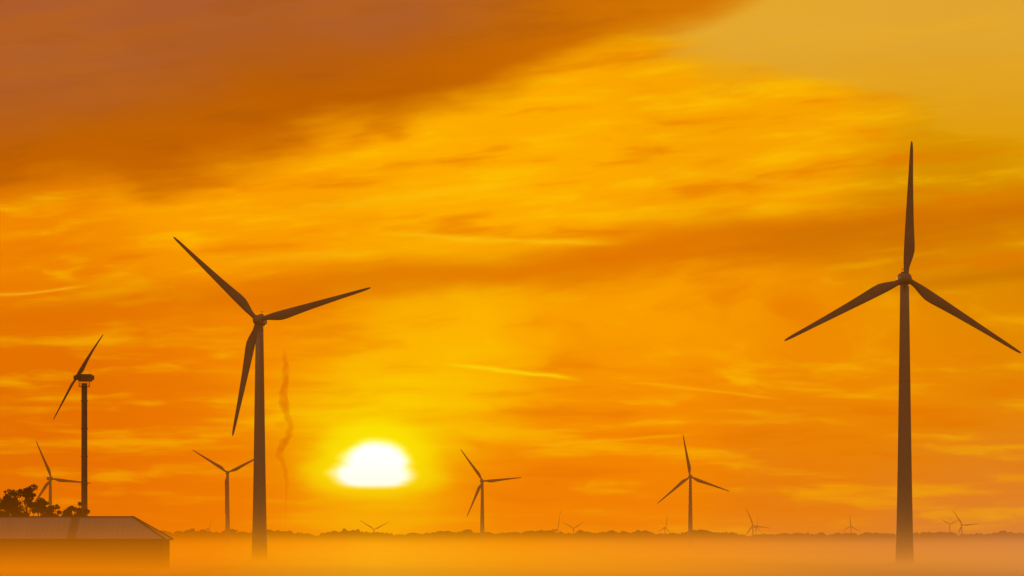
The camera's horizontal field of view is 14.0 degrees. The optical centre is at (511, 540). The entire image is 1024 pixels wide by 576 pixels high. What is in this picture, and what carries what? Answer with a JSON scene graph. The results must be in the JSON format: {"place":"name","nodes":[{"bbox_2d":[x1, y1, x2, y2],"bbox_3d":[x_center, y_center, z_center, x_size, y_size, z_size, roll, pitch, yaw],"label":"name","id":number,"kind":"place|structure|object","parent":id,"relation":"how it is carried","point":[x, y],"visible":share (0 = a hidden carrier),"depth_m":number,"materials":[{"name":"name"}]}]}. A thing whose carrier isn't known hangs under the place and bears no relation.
{"place":"outdoors","nodes":[
{"label":"outdoors","id":0,"kind":"place"},
{"bbox_2d":[0,545,1023,575],"bbox_3d":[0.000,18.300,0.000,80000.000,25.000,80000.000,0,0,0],"label":"ground","id":1,"kind":"structure","parent":0,"point":[979,560],"depth_m":1110.65,"materials":[{"name":"orange plant"}]},
{"bbox_2d":[0,494,20,515],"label":"tree","id":2,"kind":"object","parent":1,"relation":"on","point":[9,507],"visible":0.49,"depth_m":870.41,"materials":[{"name":"green plant"}]},
{"bbox_2d":[4,484,37,515],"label":"tree","id":3,"kind":"object","parent":1,"relation":"on","point":[27,493],"visible":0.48,"depth_m":872.81,"materials":[{"name":"green plant"}]},
{"bbox_2d":[23,497,48,515],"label":"tree","id":4,"kind":"object","parent":1,"relation":"on","point":[39,505],"visible":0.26,"depth_m":868.60,"materials":[{"name":"green plant"}]},
{"bbox_2d":[29,441,88,510],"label":"wind turbine","id":5,"kind":"object","parent":1,"relation":"on","point":[49,479],"visible":0.72,"depth_m":3037.56,"materials":[{"name":"paint"}]},
{"bbox_2d":[42,503,75,515],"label":"tree","id":6,"kind":"object","parent":1,"relation":"on","point":[50,510],"visible":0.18,"depth_m":870.47,"materials":[{"name":"green plant"}]},
{"bbox_2d":[63,502,89,515],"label":"tree","id":7,"kind":"object","parent":1,"relation":"on","point":[78,511],"visible":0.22,"depth_m":872.70,"materials":[{"name":"green plant"}]},
{"bbox_2d":[53,335,102,515],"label":"two bladed wind turbine","id":8,"kind":"object","parent":1,"relation":"on","point":[83,378],"visible":0.85,"depth_m":899.43,"materials":[{"name":"metal"}]},
{"bbox_2d":[0,516,172,569],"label":"barn","id":9,"kind":"structure","parent":1,"relation":"on","point":[80,543],"depth_m":820.00,"materials":[{"name":"brick"}]},
{"bbox_2d":[0,547,140,563],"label":"doors and windows","id":10,"kind":"structure","parent":9,"relation":"in","point":[99,555],"depth_m":819.90,"materials":[{"name":"metal"}]},
{"bbox_2d":[193,450,253,547],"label":"wind turbine","id":11,"kind":"object","parent":1,"relation":"on","point":[227,528],"visible":0.94,"depth_m":3297.88,"materials":[{"name":"paint"}]},
{"bbox_2d":[173,237,370,560],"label":"wind turbine","id":12,"kind":"object","parent":1,"relation":"on","point":[255,340],"visible":0.98,"depth_m":1169.13,"materials":[{"name":"paint"}]},
{"bbox_2d":[254,550,260,560],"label":"door and steps","id":13,"kind":"structure","parent":12,"relation":"in","point":[258,551],"depth_m":1168.74,"materials":[{"name":"metal"}]},
{"bbox_2d":[361,521,387,531],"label":"wind turbine","id":14,"kind":"object","parent":1,"relation":"on","point":[375,528],"visible":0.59,"depth_m":7496.41,"materials":[{"name":"paint"}]},
{"bbox_2d":[460,449,521,547],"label":"wind turbine","id":15,"kind":"object","parent":1,"relation":"on","point":[482,533],"visible":1,"depth_m":3506.24,"materials":[{"name":"paint"}]},
{"bbox_2d":[161,528,1023,546],"bbox_3d":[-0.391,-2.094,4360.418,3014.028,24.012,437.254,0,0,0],"label":"distant woodland","id":16,"kind":"object","parent":1,"relation":"on","point":[344,537],"visible":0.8,"depth_m":4166.84,"materials":[{"name":"green plant"}]},
{"bbox_2d":[657,436,729,547],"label":"wind turbine","id":17,"kind":"object","parent":1,"relation":"on","point":[690,527],"visible":0.98,"depth_m":3238.96,"materials":[{"name":"paint"}]},
{"bbox_2d":[745,510,767,535],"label":"wind turbine","id":18,"kind":"object","parent":1,"relation":"on","point":[752,525],"visible":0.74,"depth_m":7495.85,"materials":[{"name":"paint"}]},
{"bbox_2d":[784,141,1020,564],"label":"wind turbine","id":19,"kind":"object","parent":1,"relation":"on","point":[904,540],"visible":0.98,"depth_m":1006.16,"materials":[{"name":"paint"}]},
{"bbox_2d":[903,552,908,564],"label":"door and steps","id":20,"kind":"structure","parent":19,"relation":"in","point":[905,554],"depth_m":1005.55,"materials":[{"name":"metal"}]},
{"bbox_2d":[953,511,974,535],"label":"wind turbine","id":21,"kind":"object","parent":1,"relation":"on","point":[961,524],"visible":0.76,"depth_m":7496.18,"materials":[{"name":"paint"}]},
{"bbox_2d":[0,0,1023,535],"label":"sky","id":22,"kind":"structure","parent":0,"point":[588,238],"materials":[{"name":"orange"}]}
]}

